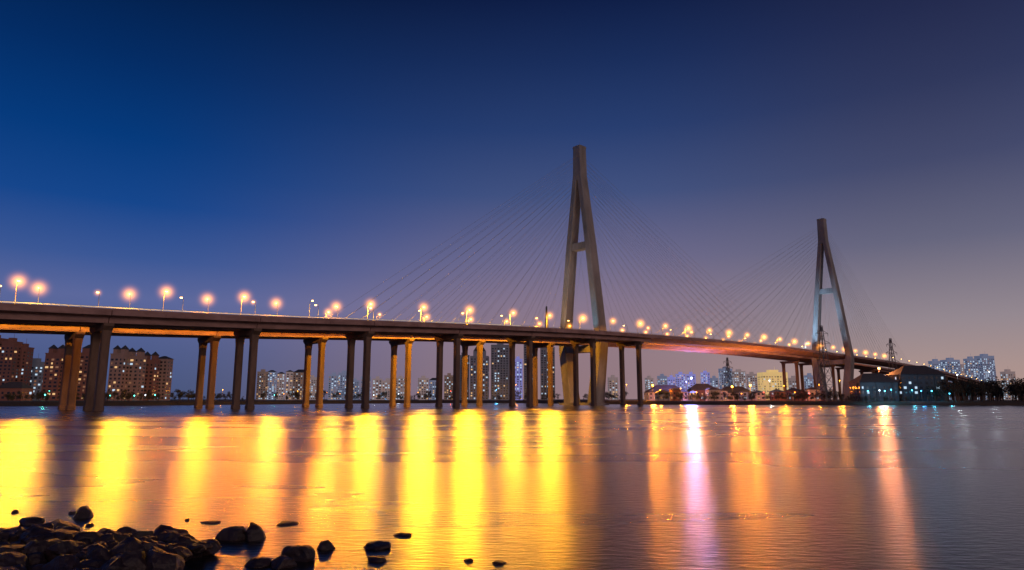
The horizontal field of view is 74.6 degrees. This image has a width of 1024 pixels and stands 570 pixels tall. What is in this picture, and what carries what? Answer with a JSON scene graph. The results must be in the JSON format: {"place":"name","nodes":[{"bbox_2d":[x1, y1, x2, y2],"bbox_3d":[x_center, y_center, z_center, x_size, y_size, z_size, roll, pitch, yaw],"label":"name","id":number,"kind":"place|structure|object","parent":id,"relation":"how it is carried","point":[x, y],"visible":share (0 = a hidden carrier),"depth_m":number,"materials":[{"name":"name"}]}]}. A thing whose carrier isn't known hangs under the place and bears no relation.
{"place":"outdoors","nodes":[
{"label":"outdoors","id":0,"kind":"place"},
{"bbox_2d":[0,301,519,325],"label":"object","id":1,"kind":"object","parent":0,"point":[232,313],"visible":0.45,"depth_m":233.41,"materials":[{"name":"orange"}]},
{"bbox_2d":[0,403,1023,569],"bbox_3d":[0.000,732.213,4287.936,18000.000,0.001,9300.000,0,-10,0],"label":"river water","id":2,"kind":"structure","parent":0,"point":[522,486],"depth_m":29.52,"materials":[{"name":"liquid"}]},
{"bbox_2d":[0,506,505,569],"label":"shore rocks","id":3,"kind":"object","parent":2,"relation":"in","point":[58,544],"visible":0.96,"depth_m":14.75,"materials":[{"name":"black stone"}]},
{"bbox_2d":[332,145,775,404],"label":"bridge pylon","id":4,"kind":"object","parent":2,"relation":"in","point":[580,196],"visible":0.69,"depth_m":442.62,"materials":[{"name":"concrete"}]},
{"bbox_2d":[640,218,906,399],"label":"bridge pylon","id":5,"kind":"object","parent":2,"relation":"in","point":[823,247],"visible":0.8,"depth_m":626.30,"materials":[{"name":"concrete"}]},
{"bbox_2d":[0,399,1023,405],"bbox_3d":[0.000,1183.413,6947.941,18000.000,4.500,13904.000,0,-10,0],"label":"riverbank ground","id":6,"kind":"structure","parent":0,"point":[371,401],"depth_m":433.71,"materials":[{"name":"black"}]},
{"bbox_2d":[0,335,7,352],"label":"apartment building","id":7,"kind":"structure","parent":6,"relation":"on","point":[2,339],"depth_m":596.35,"materials":[{"name":"brown concrete"}]},
{"bbox_2d":[0,335,22,384],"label":"apartment building","id":8,"kind":"structure","parent":6,"relation":"on","point":[10,354],"depth_m":593.57,"materials":[{"name":"brown concrete"}]},
{"bbox_2d":[0,382,33,400],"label":"riverside warehouse","id":9,"kind":"structure","parent":6,"relation":"on","point":[14,387],"depth_m":460.23,"materials":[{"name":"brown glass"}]},
{"bbox_2d":[18,341,34,385],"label":"apartment building","id":10,"kind":"structure","parent":6,"relation":"on","point":[26,364],"depth_m":604.13,"materials":[{"name":"brown concrete"}]},
{"bbox_2d":[30,356,44,399],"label":"apartment building","id":11,"kind":"structure","parent":6,"relation":"on","point":[37,372],"depth_m":630.80,"materials":[{"name":"grey concrete"}]},
{"bbox_2d":[40,345,64,400],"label":"apartment building","id":12,"kind":"structure","parent":6,"relation":"on","point":[53,368],"depth_m":551.19,"materials":[{"name":"brown concrete"}]},
{"bbox_2d":[76,345,89,399],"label":"apartment building","id":13,"kind":"structure","parent":6,"relation":"on","point":[82,376],"depth_m":569.49,"materials":[{"name":"brown concrete"}]},
{"bbox_2d":[106,345,130,400],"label":"apartment building","id":14,"kind":"structure","parent":6,"relation":"on","point":[119,370],"depth_m":551.87,"materials":[{"name":"brown concrete"}]},
{"bbox_2d":[126,348,146,400],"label":"apartment building","id":15,"kind":"structure","parent":6,"relation":"on","point":[137,371],"depth_m":561.84,"materials":[{"name":"brown concrete"}]},
{"bbox_2d":[143,352,160,399],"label":"apartment building","id":16,"kind":"structure","parent":6,"relation":"on","point":[152,372],"depth_m":577.02,"materials":[{"name":"brown concrete"}]},
{"bbox_2d":[157,356,172,399],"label":"apartment building","id":17,"kind":"structure","parent":6,"relation":"on","point":[165,376],"depth_m":591.35,"materials":[{"name":"brown concrete"}]},
{"bbox_2d":[256,369,267,399],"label":"apartment building","id":18,"kind":"structure","parent":6,"relation":"on","point":[262,380],"depth_m":976.61,"materials":[{"name":"beige concrete"}]},
{"bbox_2d":[267,370,276,399],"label":"apartment building","id":19,"kind":"structure","parent":6,"relation":"on","point":[271,387],"depth_m":1101.02,"materials":[{"name":"grey concrete"}]},
{"bbox_2d":[276,372,284,399],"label":"apartment building","id":20,"kind":"structure","parent":6,"relation":"on","point":[280,387],"depth_m":1078.80,"materials":[{"name":"beige concrete"}]},
{"bbox_2d":[285,370,293,399],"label":"apartment building","id":21,"kind":"structure","parent":6,"relation":"on","point":[289,380],"depth_m":957.91,"materials":[{"name":"beige concrete"}]},
{"bbox_2d":[292,369,303,399],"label":"apartment building","id":22,"kind":"structure","parent":6,"relation":"on","point":[298,379],"depth_m":950.00,"materials":[{"name":"beige concrete"}]},
{"bbox_2d":[309,375,316,399],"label":"apartment building","id":23,"kind":"structure","parent":6,"relation":"on","point":[313,382],"depth_m":1065.17,"materials":[{"name":"grey concrete"}]},
{"bbox_2d":[3,389,627,401],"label":"bank tree row","id":24,"kind":"object","parent":6,"relation":"on","point":[129,395],"visible":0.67,"depth_m":660.20,"materials":[{"name":"green plant"}]},
{"bbox_2d":[328,372,338,399],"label":"apartment building","id":25,"kind":"structure","parent":6,"relation":"on","point":[333,382],"depth_m":986.39,"materials":[{"name":"grey concrete"}]},
{"bbox_2d":[338,371,346,399],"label":"apartment building","id":26,"kind":"structure","parent":6,"relation":"on","point":[342,384],"depth_m":1129.37,"materials":[{"name":"grey concrete"}]},
{"bbox_2d":[353,378,359,399],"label":"apartment building","id":27,"kind":"structure","parent":6,"relation":"on","point":[355,386],"depth_m":1077.11,"materials":[{"name":"grey concrete"}]},
{"bbox_2d":[360,377,370,399],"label":"apartment building","id":28,"kind":"structure","parent":6,"relation":"on","point":[361,388],"depth_m":1035.01,"materials":[{"name":"grey concrete"}]},
{"bbox_2d":[372,375,381,399],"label":"apartment building","id":29,"kind":"structure","parent":6,"relation":"on","point":[377,386],"depth_m":971.95,"materials":[{"name":"grey concrete"}]},
{"bbox_2d":[382,378,389,399],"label":"apartment building","id":30,"kind":"structure","parent":6,"relation":"on","point":[386,386],"depth_m":977.90,"materials":[{"name":"grey concrete"}]},
{"bbox_2d":[396,376,404,399],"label":"apartment building","id":31,"kind":"structure","parent":6,"relation":"on","point":[400,381],"depth_m":1111.75,"materials":[{"name":"grey concrete"}]},
{"bbox_2d":[418,376,428,399],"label":"apartment building","id":32,"kind":"structure","parent":6,"relation":"on","point":[423,383],"depth_m":963.18,"materials":[{"name":"beige concrete"}]},
{"bbox_2d":[429,378,435,399],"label":"apartment building","id":33,"kind":"structure","parent":6,"relation":"on","point":[432,384],"depth_m":1084.54,"materials":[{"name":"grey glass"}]},
{"bbox_2d":[444,373,452,399],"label":"apartment building","id":34,"kind":"structure","parent":6,"relation":"on","point":[448,383],"depth_m":1027.24,"materials":[{"name":"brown concrete"}]},
{"bbox_2d":[460,353,469,399],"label":"office tower","id":35,"kind":"structure","parent":6,"relation":"on","point":[461,377],"depth_m":837.27,"materials":[{"name":"grey glass"}]},
{"bbox_2d":[470,346,488,399],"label":"office tower","id":36,"kind":"structure","parent":6,"relation":"on","point":[473,379],"depth_m":806.72,"materials":[{"name":"grey glass"}]},
{"bbox_2d":[491,343,508,399],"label":"office tower","id":37,"kind":"structure","parent":6,"relation":"on","point":[499,369],"depth_m":847.09,"materials":[{"name":"grey glass"}]},
{"bbox_2d":[0,324,1001,409],"bbox_3d":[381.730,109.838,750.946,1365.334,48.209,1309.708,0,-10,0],"label":"road bridge","id":38,"kind":"structure","parent":6,"relation":"on","point":[74,336],"depth_m":308.16,"materials":[{"name":"concrete"}]},
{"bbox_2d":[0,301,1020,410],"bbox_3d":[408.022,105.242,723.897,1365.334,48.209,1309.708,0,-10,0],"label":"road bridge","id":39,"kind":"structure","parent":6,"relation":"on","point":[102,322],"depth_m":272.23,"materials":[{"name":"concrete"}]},
{"bbox_2d":[515,356,522,399],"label":"office tower","id":40,"kind":"structure","parent":6,"relation":"on","point":[518,374],"depth_m":887.04,"materials":[{"name":"blue glass"}]},
{"bbox_2d":[524,344,532,399],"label":"office tower","id":41,"kind":"structure","parent":6,"relation":"on","point":[525,384],"depth_m":868.50,"materials":[{"name":"grey glass"}]},
{"bbox_2d":[544,306,547,399],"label":"communication mast","id":42,"kind":"object","parent":6,"relation":"on","point":[546,321],"visible":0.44,"depth_m":904.02,"materials":[{"name":"metal"}]},
{"bbox_2d":[540,347,554,399],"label":"office tower","id":43,"kind":"structure","parent":6,"relation":"on","point":[543,365],"depth_m":888.04,"materials":[{"name":"grey glass"}]},
{"bbox_2d":[608,373,617,399],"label":"office tower","id":44,"kind":"structure","parent":6,"relation":"on","point":[612,384],"depth_m":984.27,"materials":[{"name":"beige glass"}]},
{"bbox_2d":[645,373,653,390],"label":"office tower","id":45,"kind":"structure","parent":6,"relation":"on","point":[648,382],"depth_m":1052.45,"materials":[{"name":"grey glass"}]},
{"bbox_2d":[654,390,669,400],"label":"riverside house","id":46,"kind":"structure","parent":6,"relation":"on","point":[661,395],"depth_m":491.39,"materials":[{"name":"brown concrete"}]},
{"bbox_2d":[657,374,666,384],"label":"office tower","id":47,"kind":"structure","parent":6,"relation":"on","point":[661,379],"depth_m":1105.48,"materials":[{"name":"grey glass"}]},
{"bbox_2d":[644,385,687,400],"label":"riverside warehouse","id":48,"kind":"structure","parent":6,"relation":"on","point":[649,394],"depth_m":546.98,"materials":[{"name":"brown glass"}]},
{"bbox_2d":[667,372,674,384],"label":"office tower","id":49,"kind":"structure","parent":6,"relation":"on","point":[671,380],"depth_m":1159.29,"materials":[{"name":"blue glass"}]},
{"bbox_2d":[669,388,680,400],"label":"riverside house","id":50,"kind":"structure","parent":6,"relation":"on","point":[672,391],"depth_m":493.06,"materials":[{"name":"brown concrete"}]},
{"bbox_2d":[675,372,685,389],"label":"office tower","id":51,"kind":"structure","parent":6,"relation":"on","point":[680,380],"depth_m":1108.30,"materials":[{"name":"blue glass"}]},
{"bbox_2d":[686,370,695,388],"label":"office tower","id":52,"kind":"structure","parent":6,"relation":"on","point":[688,379],"depth_m":971.48,"materials":[{"name":"blue glass"}]},
{"bbox_2d":[688,391,699,400],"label":"riverside house","id":53,"kind":"structure","parent":6,"relation":"on","point":[694,393],"depth_m":520.93,"materials":[{"name":"beige concrete"}]},
{"bbox_2d":[687,384,712,399],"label":"riverside warehouse","id":54,"kind":"structure","parent":6,"relation":"on","point":[700,388],"depth_m":588.69,"materials":[{"name":"brown glass"}]},
{"bbox_2d":[700,371,709,384],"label":"office tower","id":55,"kind":"structure","parent":6,"relation":"on","point":[705,377],"depth_m":1209.33,"materials":[{"name":"blue glass"}]},
{"bbox_2d":[705,387,720,400],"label":"riverside house","id":56,"kind":"structure","parent":6,"relation":"on","point":[714,389],"depth_m":506.71,"materials":[{"name":"brown concrete"}]},
{"bbox_2d":[710,374,718,388],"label":"office tower","id":57,"kind":"structure","parent":6,"relation":"on","point":[713,381],"depth_m":999.32,"materials":[{"name":"blue glass"}]},
{"bbox_2d":[721,389,727,400],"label":"riverside house","id":58,"kind":"structure","parent":6,"relation":"on","point":[722,391],"depth_m":561.49,"materials":[{"name":"brown glass"}]},
{"bbox_2d":[718,367,731,388],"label":"office tower","id":59,"kind":"structure","parent":6,"relation":"on","point":[722,378],"depth_m":1175.37,"materials":[{"name":"grey glass"}]},
{"bbox_2d":[722,357,734,386],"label":"electricity pylon","id":60,"kind":"object","parent":6,"relation":"on","point":[727,368],"visible":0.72,"depth_m":694.36,"materials":[{"name":"metal"}]},
{"bbox_2d":[655,391,803,400],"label":"bank tree row","id":61,"kind":"object","parent":6,"relation":"on","point":[751,397],"visible":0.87,"depth_m":478.87,"materials":[{"name":"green plant"}]},
{"bbox_2d":[722,386,749,399],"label":"riverside warehouse","id":62,"kind":"structure","parent":6,"relation":"on","point":[735,389],"depth_m":607.99,"materials":[{"name":"brown glass"}]},
{"bbox_2d":[731,369,745,387],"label":"office tower","id":63,"kind":"structure","parent":6,"relation":"on","point":[739,378],"depth_m":1159.60,"materials":[{"name":"grey glass"}]},
{"bbox_2d":[739,390,751,399],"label":"riverside house","id":64,"kind":"structure","parent":6,"relation":"on","point":[745,393],"depth_m":566.43,"materials":[{"name":"brown glass"}]},
{"bbox_2d":[746,372,757,391],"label":"office tower","id":65,"kind":"structure","parent":6,"relation":"on","point":[751,378],"depth_m":1063.84,"materials":[{"name":"grey glass"}]},
{"bbox_2d":[752,390,765,400],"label":"riverside house","id":66,"kind":"structure","parent":6,"relation":"on","point":[761,394],"depth_m":556.70,"materials":[{"name":"brown glass"}]},
{"bbox_2d":[757,370,788,399],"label":"lit office block","id":67,"kind":"structure","parent":6,"relation":"on","point":[775,377],"depth_m":882.24,"materials":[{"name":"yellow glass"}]},
{"bbox_2d":[769,389,783,400],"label":"riverside house","id":68,"kind":"structure","parent":6,"relation":"on","point":[773,391],"depth_m":549.73,"materials":[{"name":"brown glass"}]},
{"bbox_2d":[788,376,795,388],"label":"office tower","id":69,"kind":"structure","parent":6,"relation":"on","point":[792,382],"depth_m":1017.95,"materials":[{"name":"grey glass"}]},
{"bbox_2d":[785,388,800,399],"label":"riverside house","id":70,"kind":"structure","parent":6,"relation":"on","point":[788,391],"depth_m":574.40,"materials":[{"name":"brown glass"}]},
{"bbox_2d":[804,373,813,388],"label":"office tower","id":71,"kind":"structure","parent":6,"relation":"on","point":[808,381],"depth_m":1036.09,"materials":[{"name":"grey glass"}]},
{"bbox_2d":[803,387,820,400],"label":"riverside house","id":72,"kind":"structure","parent":6,"relation":"on","point":[811,390],"depth_m":527.05,"materials":[{"name":"brown glass"}]},
{"bbox_2d":[813,325,837,401],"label":"electricity pylon","id":73,"kind":"object","parent":6,"relation":"on","point":[823,360],"visible":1,"depth_m":427.79,"materials":[{"name":"metal"}]},
{"bbox_2d":[848,373,898,400],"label":"riverside hall","id":74,"kind":"structure","parent":6,"relation":"on","point":[873,384],"depth_m":428.44,"materials":[{"name":"grey glass"}]},
{"bbox_2d":[885,338,898,373],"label":"electricity pylon","id":75,"kind":"object","parent":6,"relation":"on","point":[890,347],"visible":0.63,"depth_m":597.69,"materials":[{"name":"metal"}]},
{"bbox_2d":[790,376,1023,402],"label":"bank tree row","id":76,"kind":"object","parent":6,"relation":"on","point":[967,387],"visible":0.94,"depth_m":419.62,"materials":[{"name":"green plant"}]},
{"bbox_2d":[887,366,947,400],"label":"riverside hall","id":77,"kind":"structure","parent":6,"relation":"on","point":[916,379],"depth_m":432.82,"materials":[{"name":"grey glass"}]},
{"bbox_2d":[928,356,940,369],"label":"office tower","id":78,"kind":"structure","parent":6,"relation":"on","point":[934,363],"depth_m":1118.89,"materials":[{"name":"blue glass"}]},
{"bbox_2d":[940,355,960,399],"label":"office tower","id":79,"kind":"structure","parent":6,"relation":"on","point":[950,365],"depth_m":1060.50,"materials":[{"name":"blue glass"}]},
{"bbox_2d":[960,364,964,376],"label":"office tower","id":80,"kind":"structure","parent":6,"relation":"on","point":[962,370],"depth_m":1121.77,"materials":[{"name":"grey glass"}]},
{"bbox_2d":[963,354,979,399],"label":"office tower","id":81,"kind":"structure","parent":6,"relation":"on","point":[970,366],"depth_m":1028.72,"materials":[{"name":"blue glass"}]},
{"bbox_2d":[974,354,996,399],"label":"office tower","id":82,"kind":"structure","parent":6,"relation":"on","point":[986,363],"depth_m":1125.90,"materials":[{"name":"blue glass"}]},
{"bbox_2d":[1000,369,1017,399],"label":"office tower","id":83,"kind":"structure","parent":6,"relation":"on","point":[1007,375],"depth_m":989.36,"materials":[{"name":"grey glass"}]},
{"bbox_2d":[0,0,1023,398],"label":"sky","id":84,"kind":"structure","parent":0,"point":[291,154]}
]}

